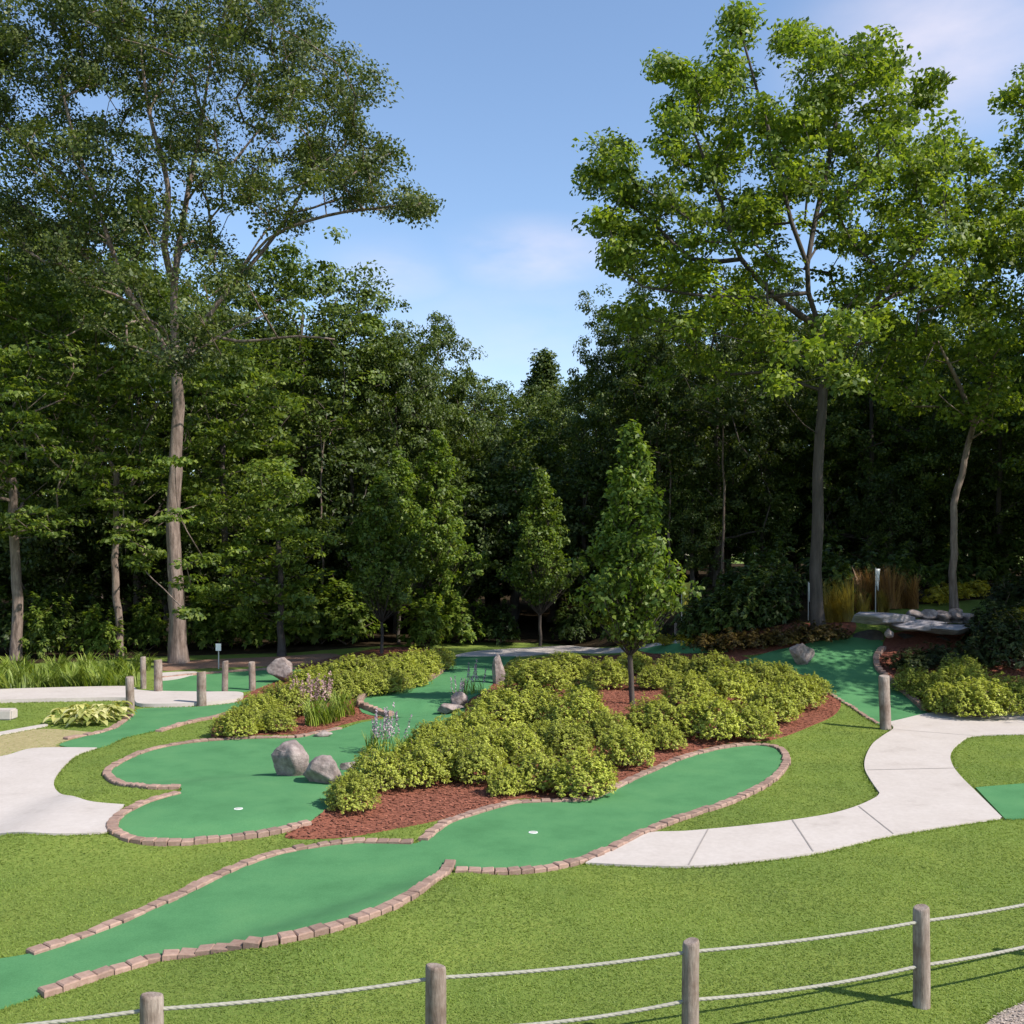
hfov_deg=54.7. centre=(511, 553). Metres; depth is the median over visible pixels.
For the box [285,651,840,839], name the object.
mulch bed
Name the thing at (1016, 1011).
gravel path
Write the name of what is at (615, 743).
shrub
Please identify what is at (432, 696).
putting green
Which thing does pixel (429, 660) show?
shrub
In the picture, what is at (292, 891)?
putting green
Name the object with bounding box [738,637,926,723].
putting green
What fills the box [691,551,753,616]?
wild bush
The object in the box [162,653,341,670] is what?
mulch bed
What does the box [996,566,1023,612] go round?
juniper bush
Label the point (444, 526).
young tree
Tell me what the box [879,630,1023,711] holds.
mulch bed
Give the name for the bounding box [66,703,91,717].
hosta plant
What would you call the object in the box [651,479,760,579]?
forest tree
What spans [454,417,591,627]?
forest tree
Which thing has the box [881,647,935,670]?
juniper bush
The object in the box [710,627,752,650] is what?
ground shrub
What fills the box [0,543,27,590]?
forest tree
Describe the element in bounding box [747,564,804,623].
wild bush
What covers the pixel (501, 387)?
forest tree
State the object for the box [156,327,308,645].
maple tree
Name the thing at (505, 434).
forest tree
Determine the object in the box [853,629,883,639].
boulder
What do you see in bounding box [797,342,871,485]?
forest tree
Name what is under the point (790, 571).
wild bush
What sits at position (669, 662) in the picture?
shrub
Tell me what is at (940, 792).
concrete path
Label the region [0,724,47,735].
concrete path
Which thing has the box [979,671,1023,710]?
shrub
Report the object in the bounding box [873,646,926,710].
brick edging
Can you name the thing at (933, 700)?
shrub
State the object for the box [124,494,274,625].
forest tree
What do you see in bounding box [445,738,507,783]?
shrub
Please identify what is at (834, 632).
ground shrub
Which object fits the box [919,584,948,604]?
yellow shrub
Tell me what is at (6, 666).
daylily clump
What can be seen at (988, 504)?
forest tree
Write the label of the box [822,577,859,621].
reed clump
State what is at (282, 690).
shrub
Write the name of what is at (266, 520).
maple tree
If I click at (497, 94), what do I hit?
sky
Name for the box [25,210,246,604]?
forest tree
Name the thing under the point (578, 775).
shrub
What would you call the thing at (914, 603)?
reed clump
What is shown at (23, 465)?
forest tree
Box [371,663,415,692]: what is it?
shrub
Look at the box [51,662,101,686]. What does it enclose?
daylily clump
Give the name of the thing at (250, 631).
wild bush
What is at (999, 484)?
forest tree
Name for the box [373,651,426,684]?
shrub
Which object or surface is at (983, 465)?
forest tree
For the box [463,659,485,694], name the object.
lavender plant
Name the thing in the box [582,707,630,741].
shrub
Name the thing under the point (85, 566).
forest tree
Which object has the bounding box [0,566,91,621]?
forest tree
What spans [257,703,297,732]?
shrub
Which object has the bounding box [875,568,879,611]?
golf flag
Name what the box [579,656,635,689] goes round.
shrub
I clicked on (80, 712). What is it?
hosta plant
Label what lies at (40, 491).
forest tree
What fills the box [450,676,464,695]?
lavender plant
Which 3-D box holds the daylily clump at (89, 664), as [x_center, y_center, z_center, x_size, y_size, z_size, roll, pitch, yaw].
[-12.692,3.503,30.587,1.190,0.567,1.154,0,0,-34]
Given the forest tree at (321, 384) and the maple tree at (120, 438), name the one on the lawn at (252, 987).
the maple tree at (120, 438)
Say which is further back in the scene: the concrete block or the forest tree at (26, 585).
the forest tree at (26, 585)
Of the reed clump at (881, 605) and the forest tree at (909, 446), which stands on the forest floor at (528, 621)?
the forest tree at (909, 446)
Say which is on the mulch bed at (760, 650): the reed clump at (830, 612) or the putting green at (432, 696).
the reed clump at (830, 612)
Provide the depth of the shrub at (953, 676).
24.13 m
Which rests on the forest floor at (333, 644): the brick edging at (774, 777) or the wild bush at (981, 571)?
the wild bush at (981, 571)
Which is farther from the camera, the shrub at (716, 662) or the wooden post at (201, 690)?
the shrub at (716, 662)
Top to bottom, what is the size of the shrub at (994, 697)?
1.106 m
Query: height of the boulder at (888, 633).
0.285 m
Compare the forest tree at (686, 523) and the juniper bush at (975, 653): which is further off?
the forest tree at (686, 523)
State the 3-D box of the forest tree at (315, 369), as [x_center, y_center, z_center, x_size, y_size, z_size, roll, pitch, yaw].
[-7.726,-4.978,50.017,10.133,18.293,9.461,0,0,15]
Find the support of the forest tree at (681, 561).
on the forest floor at (528, 621)
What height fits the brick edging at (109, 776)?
0.356 m
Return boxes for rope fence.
[20,903,1023,1023]
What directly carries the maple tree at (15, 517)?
on the lawn at (252, 987)
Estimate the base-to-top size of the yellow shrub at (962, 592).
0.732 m
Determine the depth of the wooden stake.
32.76 m
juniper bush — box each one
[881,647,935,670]
[911,641,963,665]
[950,637,1008,667]
[955,599,1023,649]
[967,607,1023,669]
[977,574,1023,610]
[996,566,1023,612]
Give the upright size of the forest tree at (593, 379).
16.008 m
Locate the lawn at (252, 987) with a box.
[0,555,1023,1023]
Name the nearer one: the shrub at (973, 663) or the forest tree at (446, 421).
the shrub at (973, 663)
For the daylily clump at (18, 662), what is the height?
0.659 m
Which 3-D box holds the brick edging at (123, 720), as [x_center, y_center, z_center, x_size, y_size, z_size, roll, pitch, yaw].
[-8.842,3.809,21.642,0.589,0.198,3.190,0,0,0]
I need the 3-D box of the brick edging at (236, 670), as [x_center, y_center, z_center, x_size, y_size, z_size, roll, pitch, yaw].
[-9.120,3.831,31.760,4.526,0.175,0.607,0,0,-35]
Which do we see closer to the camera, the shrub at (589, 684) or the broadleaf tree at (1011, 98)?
the shrub at (589, 684)
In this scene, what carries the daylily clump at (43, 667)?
on the lawn at (252, 987)
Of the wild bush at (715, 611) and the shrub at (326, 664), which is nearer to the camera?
the shrub at (326, 664)
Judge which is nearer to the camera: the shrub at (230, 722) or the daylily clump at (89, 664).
the shrub at (230, 722)
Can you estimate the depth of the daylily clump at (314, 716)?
21.87 m
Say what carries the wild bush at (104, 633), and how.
on the forest floor at (333, 644)
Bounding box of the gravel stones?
[987,1002,1023,1023]
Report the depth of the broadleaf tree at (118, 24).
33.00 m
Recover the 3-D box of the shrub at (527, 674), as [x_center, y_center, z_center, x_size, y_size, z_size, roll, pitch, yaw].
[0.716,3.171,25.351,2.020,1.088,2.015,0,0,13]
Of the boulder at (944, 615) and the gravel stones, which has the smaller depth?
the gravel stones
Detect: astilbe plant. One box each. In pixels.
[288,679,305,716]
[294,671,332,714]
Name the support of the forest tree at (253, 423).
on the forest floor at (528, 621)
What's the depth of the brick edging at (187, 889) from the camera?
11.10 m
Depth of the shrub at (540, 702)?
20.46 m
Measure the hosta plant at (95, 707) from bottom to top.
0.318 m
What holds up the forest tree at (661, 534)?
on the forest floor at (528, 621)
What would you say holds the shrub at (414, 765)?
on the mulch bed at (373, 822)
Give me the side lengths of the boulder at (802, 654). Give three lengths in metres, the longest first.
0.704 x 0.617 x 0.386 m
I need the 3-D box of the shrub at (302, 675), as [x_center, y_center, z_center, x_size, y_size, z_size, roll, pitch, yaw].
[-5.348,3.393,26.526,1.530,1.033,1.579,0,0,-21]
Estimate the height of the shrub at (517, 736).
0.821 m
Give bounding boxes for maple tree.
[0,255,111,660]
[16,288,233,656]
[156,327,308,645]
[186,458,344,655]
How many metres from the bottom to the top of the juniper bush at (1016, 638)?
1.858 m
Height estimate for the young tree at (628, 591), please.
6.598 m
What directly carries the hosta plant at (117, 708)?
on the lawn at (252, 987)
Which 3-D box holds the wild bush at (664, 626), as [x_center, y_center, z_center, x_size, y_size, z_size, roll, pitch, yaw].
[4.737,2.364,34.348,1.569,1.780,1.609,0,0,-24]
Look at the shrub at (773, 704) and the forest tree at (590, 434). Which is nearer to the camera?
the shrub at (773, 704)
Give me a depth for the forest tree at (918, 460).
43.14 m
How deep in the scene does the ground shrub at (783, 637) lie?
27.78 m
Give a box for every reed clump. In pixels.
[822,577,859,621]
[822,579,856,622]
[849,574,873,610]
[853,567,881,609]
[853,568,893,609]
[854,591,871,612]
[871,564,908,608]
[873,589,894,612]
[889,572,920,608]
[895,573,922,608]
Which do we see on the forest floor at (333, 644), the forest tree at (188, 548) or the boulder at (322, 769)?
the forest tree at (188, 548)
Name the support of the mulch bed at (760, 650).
on the lawn at (252, 987)
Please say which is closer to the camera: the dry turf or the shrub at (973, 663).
the dry turf
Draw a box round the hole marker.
[216,644,220,668]
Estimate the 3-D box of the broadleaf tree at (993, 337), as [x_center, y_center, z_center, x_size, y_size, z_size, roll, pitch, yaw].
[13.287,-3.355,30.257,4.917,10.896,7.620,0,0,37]
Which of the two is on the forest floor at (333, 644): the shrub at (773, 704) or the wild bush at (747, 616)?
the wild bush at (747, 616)
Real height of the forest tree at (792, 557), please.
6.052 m
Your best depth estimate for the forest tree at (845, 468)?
46.74 m
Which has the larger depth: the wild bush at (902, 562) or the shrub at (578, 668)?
the wild bush at (902, 562)
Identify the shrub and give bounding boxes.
[207,706,265,737]
[231,693,287,720]
[251,677,311,713]
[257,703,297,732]
[283,660,328,690]
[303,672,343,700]
[313,659,341,677]
[319,768,381,813]
[321,653,382,681]
[323,667,367,698]
[342,742,407,791]
[343,668,391,695]
[349,653,396,672]
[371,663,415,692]
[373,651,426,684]
[385,738,451,788]
[400,644,444,675]
[402,659,432,685]
[407,718,456,750]
[414,644,457,669]
[415,729,479,776]
[432,711,468,742]
[443,703,506,738]
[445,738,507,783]
[460,725,518,761]
[465,681,538,728]
[486,763,528,795]
[489,721,544,761]
[499,657,574,694]
[503,655,548,681]
[503,685,563,725]
[503,742,568,792]
[521,719,562,751]
[538,712,595,755]
[542,746,619,799]
[543,682,613,731]
[546,650,589,680]
[564,660,592,679]
[567,676,602,699]
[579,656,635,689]
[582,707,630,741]
[591,723,655,766]
[614,651,655,672]
[622,692,692,734]
[634,661,679,688]
[644,722,688,749]
[652,633,674,645]
[655,652,690,676]
[661,669,717,706]
[670,693,745,739]
[672,654,707,678]
[675,629,698,645]
[682,632,726,652]
[684,649,736,677]
[691,661,759,704]
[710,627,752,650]
[720,698,782,739]
[728,658,776,690]
[732,628,776,648]
[739,679,804,721]
[754,661,801,688]
[764,623,803,646]
[764,671,828,708]
[787,620,832,643]
[800,672,835,695]
[814,620,853,640]
[890,662,930,690]
[903,671,946,698]
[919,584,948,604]
[919,681,973,713]
[924,663,986,696]
[934,651,993,682]
[940,581,978,598]
[943,674,1022,717]
[957,579,992,596]
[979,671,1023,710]
[989,606,1023,622]
[1005,684,1023,710]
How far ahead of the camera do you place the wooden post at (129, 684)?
23.77 m
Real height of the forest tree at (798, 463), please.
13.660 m
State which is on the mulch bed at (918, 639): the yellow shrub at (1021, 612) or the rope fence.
the yellow shrub at (1021, 612)
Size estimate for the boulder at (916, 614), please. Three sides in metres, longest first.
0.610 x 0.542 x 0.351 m
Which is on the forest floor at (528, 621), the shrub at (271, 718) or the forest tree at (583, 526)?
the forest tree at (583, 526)
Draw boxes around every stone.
[313,730,332,736]
[339,761,355,769]
[437,703,463,713]
[450,691,467,705]
[492,654,504,684]
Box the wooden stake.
[674,623,676,635]
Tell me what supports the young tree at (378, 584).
on the mulch bed at (358, 711)
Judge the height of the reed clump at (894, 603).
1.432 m
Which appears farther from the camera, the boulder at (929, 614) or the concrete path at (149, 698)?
the boulder at (929, 614)
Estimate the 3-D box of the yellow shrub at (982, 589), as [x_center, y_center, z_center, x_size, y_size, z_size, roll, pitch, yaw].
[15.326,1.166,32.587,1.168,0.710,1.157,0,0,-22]
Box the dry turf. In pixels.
[0,729,85,755]
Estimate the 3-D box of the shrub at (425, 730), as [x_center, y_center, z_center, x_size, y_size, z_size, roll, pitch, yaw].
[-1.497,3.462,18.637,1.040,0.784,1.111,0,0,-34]
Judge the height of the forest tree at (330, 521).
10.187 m
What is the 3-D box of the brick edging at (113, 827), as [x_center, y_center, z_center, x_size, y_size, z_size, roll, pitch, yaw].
[-4.424,3.714,13.513,2.807,0.269,1.914,0,0,31]
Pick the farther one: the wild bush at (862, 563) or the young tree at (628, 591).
the wild bush at (862, 563)
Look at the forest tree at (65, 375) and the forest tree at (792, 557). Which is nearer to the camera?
the forest tree at (792, 557)
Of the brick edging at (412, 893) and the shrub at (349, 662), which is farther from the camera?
the shrub at (349, 662)
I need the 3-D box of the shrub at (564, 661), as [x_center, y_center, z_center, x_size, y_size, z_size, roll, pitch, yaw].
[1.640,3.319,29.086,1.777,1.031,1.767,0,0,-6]
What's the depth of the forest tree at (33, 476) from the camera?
44.18 m
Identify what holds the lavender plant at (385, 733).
on the mulch bed at (373, 822)
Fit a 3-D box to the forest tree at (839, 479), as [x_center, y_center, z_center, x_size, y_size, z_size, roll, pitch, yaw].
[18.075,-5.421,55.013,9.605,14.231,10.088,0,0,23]
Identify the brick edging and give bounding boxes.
[26,837,413,954]
[37,859,455,997]
[63,714,133,739]
[102,727,341,789]
[106,791,311,846]
[155,712,225,731]
[162,667,295,677]
[356,659,453,716]
[418,742,790,874]
[828,692,879,723]
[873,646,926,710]
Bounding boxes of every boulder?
[266,657,292,681]
[271,740,308,775]
[303,755,341,783]
[789,643,814,664]
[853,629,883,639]
[884,628,893,637]
[905,609,922,618]
[919,609,938,619]
[935,610,951,619]
[948,608,962,619]
[961,613,973,623]
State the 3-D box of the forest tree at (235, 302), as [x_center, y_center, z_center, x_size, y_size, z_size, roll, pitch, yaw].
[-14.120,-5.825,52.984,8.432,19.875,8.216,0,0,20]
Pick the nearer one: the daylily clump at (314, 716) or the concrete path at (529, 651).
the daylily clump at (314, 716)
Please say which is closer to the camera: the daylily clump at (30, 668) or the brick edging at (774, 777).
the brick edging at (774, 777)
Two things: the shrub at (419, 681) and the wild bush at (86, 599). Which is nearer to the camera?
the shrub at (419, 681)
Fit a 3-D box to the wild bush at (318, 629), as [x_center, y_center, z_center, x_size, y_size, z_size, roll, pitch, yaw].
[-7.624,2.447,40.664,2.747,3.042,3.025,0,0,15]
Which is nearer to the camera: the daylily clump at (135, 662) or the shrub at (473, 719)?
the shrub at (473, 719)
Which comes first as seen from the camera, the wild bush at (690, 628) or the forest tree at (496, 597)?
the wild bush at (690, 628)
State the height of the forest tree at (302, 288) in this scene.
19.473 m
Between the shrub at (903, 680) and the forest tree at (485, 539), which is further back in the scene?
the forest tree at (485, 539)
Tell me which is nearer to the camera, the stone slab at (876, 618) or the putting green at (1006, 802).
the putting green at (1006, 802)
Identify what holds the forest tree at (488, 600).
on the forest floor at (528, 621)
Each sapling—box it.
[289,395,355,639]
[644,428,708,598]
[670,390,761,586]
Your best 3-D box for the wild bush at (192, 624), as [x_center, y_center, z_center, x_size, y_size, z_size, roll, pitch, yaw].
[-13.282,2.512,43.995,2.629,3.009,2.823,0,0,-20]
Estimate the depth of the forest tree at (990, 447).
48.41 m
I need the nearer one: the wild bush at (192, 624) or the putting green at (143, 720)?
the putting green at (143, 720)
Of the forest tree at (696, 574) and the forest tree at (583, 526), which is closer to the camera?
the forest tree at (583, 526)
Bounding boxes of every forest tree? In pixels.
[0,198,197,583]
[0,205,118,458]
[0,247,126,496]
[0,446,156,604]
[0,528,108,610]
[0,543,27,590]
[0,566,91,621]
[2,376,48,500]
[15,250,219,610]
[18,487,127,591]
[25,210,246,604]
[48,508,155,620]
[92,451,239,631]
[96,527,158,610]
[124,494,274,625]
[130,502,311,604]
[134,280,289,503]
[163,226,434,608]
[164,255,323,573]
[190,327,329,603]
[209,326,356,499]
[243,335,413,599]
[253,492,366,609]
[258,266,454,624]
[263,416,429,636]
[334,328,467,633]
[348,299,505,619]
[350,375,482,485]
[403,366,536,622]
[409,492,486,620]
[416,549,499,599]
[417,455,525,631]
[447,405,506,471]
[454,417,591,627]
[458,518,509,616]
[463,383,573,491]
[469,504,520,619]
[489,495,598,621]
[493,396,525,601]
[503,347,582,609]
[510,370,632,607]
[510,441,634,620]
[557,283,678,570]
[564,390,616,489]
[567,351,698,501]
[572,494,683,575]
[590,283,730,596]
[608,318,742,581]
[626,284,807,585]
[642,514,686,568]
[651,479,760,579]
[655,358,813,572]
[658,469,735,589]
[673,538,733,576]
[694,524,799,570]
[699,327,807,572]
[700,262,843,549]
[712,460,805,568]
[731,358,857,555]
[738,473,847,570]
[771,344,916,539]
[772,540,810,571]
[778,281,969,574]
[783,356,947,574]
[786,475,910,569]
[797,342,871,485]
[831,343,959,500]
[840,332,946,513]
[848,290,1008,577]
[865,476,995,583]
[873,363,1022,552]
[915,318,1023,587]
[922,124,1023,458]
[928,466,1023,562]
[939,355,1023,581]
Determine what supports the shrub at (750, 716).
on the mulch bed at (373, 822)
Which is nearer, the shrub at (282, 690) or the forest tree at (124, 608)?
the shrub at (282, 690)
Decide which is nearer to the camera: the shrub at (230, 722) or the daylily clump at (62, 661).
the shrub at (230, 722)
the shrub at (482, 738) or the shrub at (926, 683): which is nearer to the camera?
the shrub at (482, 738)
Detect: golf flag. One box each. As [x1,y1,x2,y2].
[681,583,690,620]
[808,582,809,620]
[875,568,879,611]
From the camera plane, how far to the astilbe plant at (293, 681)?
23.04 m
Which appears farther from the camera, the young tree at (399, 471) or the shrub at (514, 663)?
the young tree at (399, 471)
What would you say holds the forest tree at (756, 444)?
on the forest floor at (333, 644)
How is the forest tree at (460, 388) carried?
on the forest floor at (528, 621)
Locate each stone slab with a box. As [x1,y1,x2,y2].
[851,612,915,624]
[886,619,947,630]
[923,624,974,634]
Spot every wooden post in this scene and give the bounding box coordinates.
[125,676,134,711]
[140,656,146,688]
[154,659,162,690]
[197,671,206,706]
[222,660,228,690]
[249,661,255,690]
[878,675,890,729]
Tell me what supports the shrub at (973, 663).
on the mulch bed at (918, 639)
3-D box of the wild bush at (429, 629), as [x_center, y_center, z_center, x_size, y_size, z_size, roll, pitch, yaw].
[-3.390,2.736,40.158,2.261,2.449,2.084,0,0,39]
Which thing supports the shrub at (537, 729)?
on the mulch bed at (373, 822)
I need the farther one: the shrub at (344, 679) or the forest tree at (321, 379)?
the forest tree at (321, 379)
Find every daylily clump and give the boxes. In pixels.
[0,652,32,673]
[0,656,36,680]
[0,657,14,673]
[0,667,25,688]
[18,668,51,687]
[34,669,70,687]
[36,660,69,680]
[39,653,75,673]
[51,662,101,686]
[55,661,86,679]
[73,650,104,668]
[78,666,116,685]
[84,659,112,676]
[95,652,130,674]
[100,662,139,685]
[126,650,156,671]
[301,696,339,726]
[320,699,347,722]
[323,687,362,717]
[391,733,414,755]
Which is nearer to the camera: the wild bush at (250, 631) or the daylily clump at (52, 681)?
the daylily clump at (52, 681)
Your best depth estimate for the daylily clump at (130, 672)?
28.75 m
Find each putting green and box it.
[0,745,782,1009]
[60,698,246,748]
[111,707,464,838]
[163,669,305,691]
[359,656,515,717]
[637,641,727,653]
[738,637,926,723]
[976,783,1023,819]
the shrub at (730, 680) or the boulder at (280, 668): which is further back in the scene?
the boulder at (280, 668)
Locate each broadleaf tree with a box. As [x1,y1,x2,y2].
[0,0,445,663]
[569,0,1023,629]
[850,278,1023,608]
[968,63,1023,472]
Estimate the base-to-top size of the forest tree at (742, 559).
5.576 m
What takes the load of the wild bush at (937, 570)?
on the forest floor at (333, 644)
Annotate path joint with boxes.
[688,829,708,864]
[792,820,813,850]
[859,806,892,832]
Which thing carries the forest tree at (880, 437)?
on the forest floor at (528, 621)
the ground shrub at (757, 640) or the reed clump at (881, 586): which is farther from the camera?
the reed clump at (881, 586)
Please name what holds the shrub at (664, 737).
on the mulch bed at (373, 822)
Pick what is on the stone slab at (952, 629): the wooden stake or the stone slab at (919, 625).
the stone slab at (919, 625)
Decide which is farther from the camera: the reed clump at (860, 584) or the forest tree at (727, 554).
the forest tree at (727, 554)
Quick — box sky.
[0,0,1023,554]
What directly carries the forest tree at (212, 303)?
on the forest floor at (528, 621)
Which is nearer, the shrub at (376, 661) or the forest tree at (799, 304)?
the shrub at (376, 661)
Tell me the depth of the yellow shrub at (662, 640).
31.99 m
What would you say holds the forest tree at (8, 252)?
on the forest floor at (333, 644)
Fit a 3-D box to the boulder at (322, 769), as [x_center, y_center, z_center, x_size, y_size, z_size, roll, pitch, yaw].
[-2.990,3.487,15.853,0.607,0.541,0.637,0,-11,33]
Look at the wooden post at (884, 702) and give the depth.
21.27 m
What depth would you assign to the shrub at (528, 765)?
15.72 m
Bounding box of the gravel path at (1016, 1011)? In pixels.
[986,1003,1023,1023]
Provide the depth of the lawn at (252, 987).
10.18 m
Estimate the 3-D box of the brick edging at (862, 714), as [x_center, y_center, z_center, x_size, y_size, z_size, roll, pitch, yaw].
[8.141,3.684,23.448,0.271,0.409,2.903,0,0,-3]
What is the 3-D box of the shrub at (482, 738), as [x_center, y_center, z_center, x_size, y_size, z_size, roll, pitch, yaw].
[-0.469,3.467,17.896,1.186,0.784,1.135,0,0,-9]
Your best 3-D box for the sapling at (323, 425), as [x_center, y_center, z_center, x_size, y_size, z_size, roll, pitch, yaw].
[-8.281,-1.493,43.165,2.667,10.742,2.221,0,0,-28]
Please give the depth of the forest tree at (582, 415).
73.24 m
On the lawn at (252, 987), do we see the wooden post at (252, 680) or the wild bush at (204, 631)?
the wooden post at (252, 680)
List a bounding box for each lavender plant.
[361,708,387,752]
[370,702,411,754]
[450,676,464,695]
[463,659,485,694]
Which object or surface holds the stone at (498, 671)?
on the mulch bed at (373, 822)
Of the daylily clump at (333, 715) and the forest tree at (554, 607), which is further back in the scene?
the forest tree at (554, 607)
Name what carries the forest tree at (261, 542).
on the forest floor at (528, 621)
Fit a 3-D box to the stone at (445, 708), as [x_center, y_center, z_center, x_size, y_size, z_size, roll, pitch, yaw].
[-1.413,3.568,22.785,0.631,0.287,0.376,0,0,-4]
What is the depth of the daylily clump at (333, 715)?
22.32 m
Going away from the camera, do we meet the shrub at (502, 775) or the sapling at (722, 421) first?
the shrub at (502, 775)
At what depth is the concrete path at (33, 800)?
14.72 m
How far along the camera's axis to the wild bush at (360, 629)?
40.26 m
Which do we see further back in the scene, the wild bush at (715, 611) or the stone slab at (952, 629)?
the wild bush at (715, 611)
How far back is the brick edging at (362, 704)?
23.42 m
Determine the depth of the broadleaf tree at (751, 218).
27.01 m
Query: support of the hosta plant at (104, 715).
on the lawn at (252, 987)
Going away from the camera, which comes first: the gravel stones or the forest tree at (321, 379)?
the gravel stones
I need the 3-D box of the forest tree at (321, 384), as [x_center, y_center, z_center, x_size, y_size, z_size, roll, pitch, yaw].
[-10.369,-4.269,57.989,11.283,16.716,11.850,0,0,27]
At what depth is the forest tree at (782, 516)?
43.42 m
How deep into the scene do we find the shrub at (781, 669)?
25.10 m
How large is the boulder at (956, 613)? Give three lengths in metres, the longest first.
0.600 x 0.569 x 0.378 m
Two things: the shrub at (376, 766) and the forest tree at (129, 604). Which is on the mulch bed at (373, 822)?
the shrub at (376, 766)
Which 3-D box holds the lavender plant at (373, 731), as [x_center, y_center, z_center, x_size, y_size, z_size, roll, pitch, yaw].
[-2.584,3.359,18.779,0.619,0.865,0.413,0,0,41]
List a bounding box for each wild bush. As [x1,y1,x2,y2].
[0,584,40,652]
[19,591,80,657]
[25,577,95,649]
[60,570,126,636]
[64,602,127,656]
[108,586,168,646]
[123,596,168,650]
[185,577,221,632]
[186,587,245,649]
[212,571,265,644]
[226,587,290,649]
[273,582,327,645]
[289,578,361,644]
[307,571,388,644]
[396,592,450,646]
[440,593,487,644]
[474,594,520,645]
[548,592,600,643]
[598,620,622,641]
[646,614,669,643]
[670,585,718,639]
[684,581,744,635]
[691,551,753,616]
[709,573,764,633]
[730,566,794,629]
[731,545,789,607]
[736,533,802,595]
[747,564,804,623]
[789,530,858,593]
[822,545,870,599]
[833,539,883,591]
[871,537,936,594]
[910,529,973,587]
[940,523,1002,585]
[974,520,1023,585]
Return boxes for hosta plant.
[42,707,73,723]
[54,708,92,724]
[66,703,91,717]
[66,709,105,725]
[81,710,113,725]
[86,703,111,714]
[98,704,130,721]
[108,700,136,717]
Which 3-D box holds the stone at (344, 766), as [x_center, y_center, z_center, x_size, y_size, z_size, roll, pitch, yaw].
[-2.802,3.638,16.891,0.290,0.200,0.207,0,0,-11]
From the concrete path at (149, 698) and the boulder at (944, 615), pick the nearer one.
the concrete path at (149, 698)
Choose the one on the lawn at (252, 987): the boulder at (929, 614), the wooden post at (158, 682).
the wooden post at (158, 682)
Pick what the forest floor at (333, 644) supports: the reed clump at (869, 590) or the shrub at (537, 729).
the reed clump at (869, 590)
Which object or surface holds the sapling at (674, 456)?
on the forest floor at (333, 644)
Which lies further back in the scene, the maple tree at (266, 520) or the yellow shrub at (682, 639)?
the maple tree at (266, 520)
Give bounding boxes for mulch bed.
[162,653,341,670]
[211,647,439,737]
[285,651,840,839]
[695,622,855,654]
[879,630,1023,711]
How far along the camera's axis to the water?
28.30 m
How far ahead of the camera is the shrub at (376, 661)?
26.72 m
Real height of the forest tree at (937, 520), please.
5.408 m
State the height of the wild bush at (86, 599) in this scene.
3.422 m
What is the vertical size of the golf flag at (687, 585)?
1.802 m
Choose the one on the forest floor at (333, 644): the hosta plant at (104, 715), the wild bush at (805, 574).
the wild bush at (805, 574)
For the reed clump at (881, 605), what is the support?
on the lawn at (252, 987)
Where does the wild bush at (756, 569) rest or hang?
on the forest floor at (333, 644)
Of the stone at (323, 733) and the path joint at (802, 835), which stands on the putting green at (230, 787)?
the stone at (323, 733)
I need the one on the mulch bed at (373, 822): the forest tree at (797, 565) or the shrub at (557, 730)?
the shrub at (557, 730)
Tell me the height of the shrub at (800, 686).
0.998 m
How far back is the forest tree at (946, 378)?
46.96 m
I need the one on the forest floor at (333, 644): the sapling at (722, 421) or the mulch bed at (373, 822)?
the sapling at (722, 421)
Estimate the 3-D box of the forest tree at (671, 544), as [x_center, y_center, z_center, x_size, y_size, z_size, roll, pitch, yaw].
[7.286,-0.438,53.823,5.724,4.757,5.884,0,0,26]
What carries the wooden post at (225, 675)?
on the lawn at (252, 987)
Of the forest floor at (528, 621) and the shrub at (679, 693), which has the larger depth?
the forest floor at (528, 621)
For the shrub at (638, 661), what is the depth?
29.65 m
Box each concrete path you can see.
[0,686,242,707]
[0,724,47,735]
[0,747,124,835]
[162,671,196,680]
[455,640,683,656]
[586,711,1023,867]
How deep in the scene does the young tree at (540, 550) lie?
40.92 m
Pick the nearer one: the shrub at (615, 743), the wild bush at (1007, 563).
the shrub at (615, 743)
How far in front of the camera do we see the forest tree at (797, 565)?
68.76 m
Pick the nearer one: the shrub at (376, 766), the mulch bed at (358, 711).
the shrub at (376, 766)
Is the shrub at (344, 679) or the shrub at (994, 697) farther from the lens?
the shrub at (344, 679)
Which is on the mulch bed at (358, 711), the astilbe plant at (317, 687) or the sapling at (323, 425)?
the astilbe plant at (317, 687)
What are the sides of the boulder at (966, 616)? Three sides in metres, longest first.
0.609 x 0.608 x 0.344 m
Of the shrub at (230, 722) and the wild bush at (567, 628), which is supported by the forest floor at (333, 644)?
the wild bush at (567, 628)
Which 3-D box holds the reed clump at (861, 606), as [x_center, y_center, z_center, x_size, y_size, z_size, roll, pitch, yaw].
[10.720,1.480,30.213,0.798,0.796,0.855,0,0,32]
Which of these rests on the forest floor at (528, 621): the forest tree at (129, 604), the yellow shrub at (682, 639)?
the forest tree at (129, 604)
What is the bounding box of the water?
[920,619,983,622]
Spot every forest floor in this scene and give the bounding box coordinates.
[0,563,1023,636]
[0,584,1007,664]
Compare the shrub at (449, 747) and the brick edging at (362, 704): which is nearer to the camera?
the shrub at (449, 747)
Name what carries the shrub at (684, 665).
on the mulch bed at (373, 822)
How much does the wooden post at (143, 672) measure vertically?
1.162 m
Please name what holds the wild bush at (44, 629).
on the forest floor at (333, 644)
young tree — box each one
[335,468,428,653]
[363,446,448,642]
[403,429,490,641]
[494,468,588,645]
[565,419,704,704]
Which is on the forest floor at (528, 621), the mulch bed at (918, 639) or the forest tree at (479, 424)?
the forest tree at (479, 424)
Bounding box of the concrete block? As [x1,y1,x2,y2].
[0,708,17,719]

